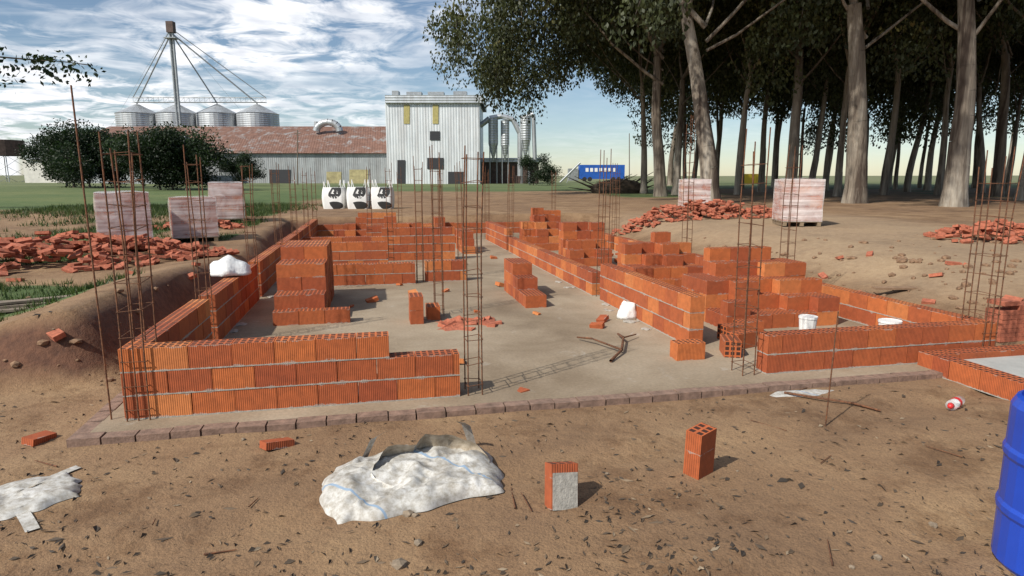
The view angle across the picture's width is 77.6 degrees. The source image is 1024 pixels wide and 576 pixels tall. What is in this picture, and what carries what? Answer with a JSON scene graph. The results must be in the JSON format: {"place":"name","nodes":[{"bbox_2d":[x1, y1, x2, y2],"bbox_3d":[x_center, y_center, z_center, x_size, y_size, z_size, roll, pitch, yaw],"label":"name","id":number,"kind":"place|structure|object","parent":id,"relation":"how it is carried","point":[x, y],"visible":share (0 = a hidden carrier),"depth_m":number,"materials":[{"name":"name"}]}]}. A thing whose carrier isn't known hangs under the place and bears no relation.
{"place":"outdoors","nodes":[
{"label":"outdoors","id":0,"kind":"place"},
{"bbox_2d":[0,175,1023,575],"bbox_3d":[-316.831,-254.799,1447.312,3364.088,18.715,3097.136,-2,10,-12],"label":"ground","id":1,"kind":"structure","parent":0,"point":[478,537],"depth_m":4.67,"materials":[{"name":"brown soil"}]},
{"bbox_2d":[0,139,24,181],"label":"water tower","id":2,"kind":"structure","parent":1,"relation":"on","point":[8,148],"depth_m":130.26,"materials":[{"name":"metal"}]},
{"bbox_2d":[0,295,70,312],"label":"timber boards","id":3,"kind":"object","parent":1,"relation":"on","point":[18,303],"visible":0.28,"depth_m":8.08,"materials":[{"name":"beige wood"}]},
{"bbox_2d":[0,472,81,520],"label":"plastic sheet","id":4,"kind":"object","parent":1,"relation":"on","point":[34,494],"visible":1,"depth_m":4.01,"materials":[{"name":"white plastic"}]},
{"bbox_2d":[15,465,80,531],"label":"scraps","id":5,"kind":"object","parent":1,"relation":"on","point":[27,521],"visible":0.8,"depth_m":3.76,"materials":[{"name":"white paper"}]},
{"bbox_2d":[22,135,187,183],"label":"shed annex buildings","id":6,"kind":"structure","parent":1,"relation":"on","point":[30,176],"depth_m":120.05,"materials":[{"name":"white paint"}]},
{"bbox_2d":[0,230,239,276],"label":"brick pile","id":7,"kind":"object","parent":1,"relation":"on","point":[56,249],"visible":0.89,"depth_m":12.33,"materials":[{"name":"orange brick"}]},
{"bbox_2d":[0,201,322,321],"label":"grass tufts","id":8,"kind":"object","parent":1,"relation":"on","point":[158,210],"visible":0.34,"depth_m":19.50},
{"bbox_2d":[171,236,218,241],"bbox_3d":[-8.149,-1.284,16.355,1.062,0.126,1.138,-5,11,-29],"label":"wooden pallet","id":9,"kind":"object","parent":1,"relation":"on","point":[215,238],"visible":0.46,"depth_m":16.04,"materials":[{"name":"wood"}]},
{"bbox_2d":[169,197,217,237],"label":"pallet blocks","id":10,"kind":"object","parent":9,"relation":"on","point":[210,207],"visible":0.58,"depth_m":15.79,"materials":[{"name":"ceramic"}]},
{"bbox_2d":[168,199,218,237],"bbox_3d":[-8.145,-1.846,16.258,1.109,1.018,1.201,-6,11,-30],"label":"brick pallet","id":11,"kind":"object","parent":10,"relation":"on","point":[178,227],"visible":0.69,"depth_m":15.76,"materials":[{"name":"white"}]},
{"bbox_2d":[111,21,279,153],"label":"grain silos","id":12,"kind":"object","parent":1,"relation":"on","point":[216,114],"visible":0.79,"depth_m":143.60,"materials":[{"name":"paint"}]},
{"bbox_2d":[154,219,243,229],"bbox_3d":[-9.519,-1.969,19.306,2.752,0.433,2.002,-2,10,-12],"label":"brick pile","id":13,"kind":"object","parent":1,"relation":"on","point":[226,224],"visible":0.34,"depth_m":19.28,"materials":[{"name":"brick"}]},
{"bbox_2d":[101,119,387,182],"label":"long shed","id":14,"kind":"structure","parent":1,"relation":"on","point":[331,151],"depth_m":123.66,"materials":[{"name":"grey"}]},
{"bbox_2d":[0,46,564,189],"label":"trees","id":15,"kind":"object","parent":1,"relation":"on","point":[51,153],"depth_m":67.85,"materials":[{"name":"green plant"}]},
{"bbox_2d":[322,180,346,208],"bbox_3d":[-8.008,-4.242,28.742,1.004,1.302,1.012,-1,10,-5],"label":"bag","id":16,"kind":"object","parent":1,"relation":"on","point":[334,198],"visible":0.95,"depth_m":28.32,"materials":[{"name":"white fabric"}]},
{"bbox_2d":[346,179,370,208],"bbox_3d":[-6.821,-4.188,28.340,1.057,1.292,1.051,-2,10,-12],"label":"bag","id":17,"kind":"object","parent":1,"relation":"on","point":[356,197],"visible":0.91,"depth_m":27.91,"materials":[{"name":"white fabric"}]},
{"bbox_2d":[370,179,394,208],"bbox_3d":[-5.798,-4.213,28.501,1.015,1.300,1.013,0,10,2],"label":"bag","id":18,"kind":"object","parent":1,"relation":"on","point":[379,196],"visible":0.9,"depth_m":28.06,"materials":[{"name":"white fabric"}]},
{"bbox_2d":[21,318,763,510],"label":"hollow bricks","id":19,"kind":"object","parent":1,"relation":"on","point":[561,485],"visible":0.88,"depth_m":4.29,"materials":[{"name":"brick"}]},
{"bbox_2d":[319,446,503,523],"bbox_3d":[-0.642,1.242,4.220,1.210,0.160,0.844,-2,10,-12],"label":"collapsed bag base","id":20,"kind":"object","parent":1,"relation":"on","point":[426,479],"visible":0.91,"depth_m":4.05,"materials":[{"name":"white plastic"}]},
{"bbox_2d":[362,421,490,488],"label":"collapsed bag walls","id":21,"kind":"structure","parent":1,"relation":"on","point":[446,440],"depth_m":4.51,"materials":[{"name":"white plastic"}]},
{"bbox_2d":[385,91,486,183],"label":"industrial building","id":22,"kind":"structure","parent":1,"relation":"on","point":[446,127],"depth_m":115.09,"materials":[{"name":"grey metal"}]},
{"bbox_2d":[294,130,629,184],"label":"utility poles","id":23,"kind":"object","parent":1,"relation":"on","point":[297,133],"visible":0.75,"depth_m":98.42,"materials":[{"name":"brown"}]},
{"bbox_2d":[34,311,961,565],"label":"sticks","id":24,"kind":"object","parent":1,"relation":"on","point":[828,399],"visible":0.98,"depth_m":5.30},
{"bbox_2d":[66,370,942,447],"bbox_3d":[-0.756,-0.472,14.520,9.355,0.080,18.146,-2,10,-12],"label":"foundation edging","id":25,"kind":"object","parent":1,"relation":"on","point":[81,436],"visible":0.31,"depth_m":5.49,"materials":[{"name":"grey concrete"}]},
{"bbox_2d":[0,309,1015,575],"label":"leaf litter flakes","id":26,"kind":"object","parent":1,"relation":"on","point":[624,547],"visible":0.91,"depth_m":3.66,"materials":[{"name":"brown plant"}]},
{"bbox_2d":[480,112,539,183],"bbox_3d":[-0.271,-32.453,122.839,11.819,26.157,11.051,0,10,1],"label":"cyclone dust collectors","id":27,"kind":"object","parent":1,"relation":"on","point":[501,168],"visible":0.72,"depth_m":118.90,"materials":[{"name":"paint"}]},
{"bbox_2d":[90,233,930,432],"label":"slab","id":28,"kind":"structure","parent":1,"relation":"on","point":[547,353],"depth_m":7.57,"materials":[{"name":"concrete"}]},
{"bbox_2d":[230,281,650,393],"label":"bricks","id":29,"kind":"object","parent":28,"relation":"on","point":[243,324],"visible":0.24,"depth_m":8.79,"materials":[{"name":"orange brick"}]},
{"bbox_2d":[437,315,501,330],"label":"broken bricks","id":30,"kind":"object","parent":28,"relation":"on","point":[454,323],"depth_m":8.63,"materials":[{"name":"orange brick"}]},
{"bbox_2d":[348,253,617,363],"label":"brick pieces","id":31,"kind":"object","parent":28,"relation":"on","point":[601,320],"visible":0.44,"depth_m":9.44,"materials":[{"name":"brick"}]},
{"bbox_2d":[70,85,1023,421],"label":"rebar columns","id":32,"kind":"structure","parent":28,"relation":"on","point":[440,225],"depth_m":6.68,"materials":[{"name":"brown metal"}]},
{"bbox_2d":[272,208,839,360],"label":"stacked bricks","id":33,"kind":"object","parent":28,"relation":"on","point":[790,293],"visible":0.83,"depth_m":9.21,"materials":[{"name":"brick"}]},
{"bbox_2d":[118,212,996,420],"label":"brick walls","id":34,"kind":"structure","parent":28,"relation":"on","point":[193,368],"depth_m":6.61,"materials":[{"name":"brick"}]},
{"bbox_2d":[210,255,251,276],"bbox_3d":[-3.995,-0.333,9.019,0.582,0.277,0.504,-2,10,-12],"label":"plastic bag","id":35,"kind":"object","parent":34,"relation":"on","point":[228,265],"visible":1,"depth_m":8.89,"materials":[{"name":"white plastic"}]},
{"bbox_2d":[617,301,636,319],"bbox_3d":[1.648,0.302,9.036,0.291,0.260,0.258,-8,12,-38],"label":"plastic bag","id":36,"kind":"object","parent":28,"relation":"on","point":[627,310],"visible":0.94,"depth_m":8.95,"materials":[{"name":"white plastic"}]},
{"bbox_2d":[798,314,902,328],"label":"buckets","id":37,"kind":"object","parent":28,"relation":"on","point":[807,321],"visible":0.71,"depth_m":7.69,"materials":[{"name":"plastic"}]},
{"bbox_2d":[3,234,1021,381],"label":"earth clods","id":38,"kind":"object","parent":1,"relation":"on","point":[902,258],"visible":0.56,"depth_m":10.59,"materials":[{"name":"soil"}]},
{"bbox_2d":[6,251,1023,341],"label":"loose bricks","id":39,"kind":"object","parent":1,"relation":"on","point":[55,335],"visible":0.43,"depth_m":10.12,"materials":[{"name":"brick"}]},
{"bbox_2d":[241,438,937,569],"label":"stones","id":40,"kind":"object","parent":1,"relation":"on","point":[399,563],"visible":0.82,"depth_m":3.44,"materials":[{"name":"stone"}]},
{"bbox_2d":[568,172,653,192],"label":"uprooted stump heap","id":41,"kind":"object","parent":1,"relation":"on","point":[623,185],"visible":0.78,"depth_m":53.61,"materials":[{"name":"brown wood"}]},
{"bbox_2d":[560,162,757,183],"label":"truck trailer","id":42,"kind":"object","parent":1,"relation":"on","point":[587,172],"visible":0.66,"depth_m":137.68,"materials":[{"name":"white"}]},
{"bbox_2d":[611,199,772,234],"bbox_3d":[6.520,-2.408,21.590,6.178,1.198,2.642,-2,10,-12],"label":"brick pile","id":43,"kind":"object","parent":1,"relation":"on","point":[698,208],"visible":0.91,"depth_m":21.12,"materials":[{"name":"brick"}]},
{"bbox_2d":[422,0,1023,206],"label":"trees","id":44,"kind":"object","parent":1,"relation":"on","point":[826,31],"depth_m":44.91,"materials":[{"name":"green plant"}]},
{"bbox_2d":[772,219,821,225],"bbox_3d":[8.116,-1.871,18.188,1.062,0.126,1.138,1,10,8],"label":"pallet wood","id":45,"kind":"object","parent":1,"relation":"on","point":[799,223],"visible":0.7,"depth_m":17.80,"materials":[{"name":"brown wood"}]},
{"bbox_2d":[773,180,823,220],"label":"pallet blocks","id":46,"kind":"object","parent":45,"relation":"on","point":[778,206],"visible":0.64,"depth_m":17.57,"materials":[{"name":"ceramic"}]},
{"bbox_2d":[772,178,825,221],"bbox_3d":[8.113,-2.525,18.074,1.104,1.204,1.197,1,10,7],"label":"brick pallet","id":47,"kind":"object","parent":45,"relation":"on","point":[802,213],"visible":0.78,"depth_m":17.53,"materials":[{"name":"white"}]},
{"bbox_2d":[770,389,833,396],"bbox_3d":[2.741,0.998,6.043,0.939,0.035,0.205,-2,10,-12],"label":"torn plastic","id":48,"kind":"object","parent":1,"relation":"on","point":[814,392],"visible":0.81,"depth_m":6.02,"materials":[{"name":"white plastic"}]},
{"bbox_2d":[871,286,917,289],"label":"bank planks","id":49,"kind":"object","parent":1,"relation":"on","point":[893,287],"visible":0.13,"depth_m":10.35,"materials":[{"name":"brown wood"}]},
{"bbox_2d":[947,397,962,408],"bbox_3d":[3.929,1.014,5.630,0.330,0.091,0.092,-8,12,-38],"label":"plastic bottle","id":50,"kind":"object","parent":1,"relation":"on","point":[950,405],"visible":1,"depth_m":5.57,"materials":[{"name":"white"}]},
{"bbox_2d":[917,344,1023,400],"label":"inspection chamber blocks","id":51,"kind":"structure","parent":1,"relation":"on","point":[953,365],"depth_m":6.34,"materials":[{"name":"brick"}]},
{"bbox_2d":[923,218,1023,243],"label":"brick pile","id":52,"kind":"object","parent":1,"relation":"on","point":[1016,231],"visible":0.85,"depth_m":14.35,"materials":[{"name":"brick"}]},
{"bbox_2d":[964,355,1023,377],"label":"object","id":53,"kind":"object","parent":1,"relation":"on","point":[1013,365],"visible":0.25,"depth_m":6.53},
{"bbox_2d":[984,298,1023,342],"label":"brick stack","id":54,"kind":"object","parent":1,"relation":"on","point":[1011,324],"visible":0.84,"depth_m":7.89,"materials":[{"name":"orange brick"}]},
{"bbox_2d":[991,390,1023,575],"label":"blue drum","id":55,"kind":"object","parent":1,"relation":"on","point":[1007,544],"visible":1,"depth_m":3.27,"materials":[{"name":"plastic"}]},
{"bbox_3d":[-8.836,-0.951,14.588,1.374,0.126,1.409,-2,10,-12],"label":"wood pallet","id":56,"kind":"object","parent":1,"relation":"on","visible":0},
{"bbox_2d":[95,192,151,235],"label":"pallet blocks","id":57,"kind":"object","parent":56,"relation":"on","point":[126,198],"visible":0.51,"depth_m":14.00,"materials":[{"name":"ceramic"}]},
{"bbox_2d":[93,190,152,237],"bbox_3d":[-8.836,-1.607,14.476,1.107,1.207,1.200,-6,12,-32],"label":"brick pallet","id":58,"kind":"object","parent":57,"relation":"on","point":[116,218],"visible":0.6,"depth_m":13.98,"materials":[{"name":"white"}]},
{"bbox_3d":[-9.507,-2.286,21.308,1.259,0.126,1.312,-2,10,-12],"label":"wood pallet","id":59,"kind":"object","parent":1,"relation":"on","visible":0},
{"bbox_2d":[208,183,242,218],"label":"pallet blocks","id":60,"kind":"object","parent":59,"relation":"on","point":[228,198],"depth_m":20.73,"materials":[{"name":"brick"}]},
{"bbox_2d":[208,181,244,218],"bbox_3d":[-9.507,-2.939,21.195,1.101,1.201,1.198,-4,11,-23],"label":"brick pallet","id":61,"kind":"object","parent":60,"relation":"on","point":[212,189],"visible":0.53,"depth_m":20.69,"materials":[{"name":"white"}]},
{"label":"wood pallet","id":62,"kind":"object","parent":1,"relation":"on","visible":0},
{"bbox_2d":[678,179,710,205],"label":"pallet blocks","id":63,"kind":"object","parent":62,"relation":"on","point":[704,187],"depth_m":25.50,"materials":[{"name":"plastic"}]},
{"bbox_2d":[678,178,711,206],"bbox_3d":[7.459,-3.882,26.041,1.107,1.208,1.197,0,10,2],"label":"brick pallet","id":64,"kind":"object","parent":62,"relation":"on","point":[705,181],"visible":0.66,"depth_m":25.45,"materials":[{"name":"white"}]},
{"bbox_2d":[0,0,1023,175],"label":"sky","id":65,"kind":"structure","parent":0,"point":[311,61],"materials":[{"name":"blue"}]}
]}

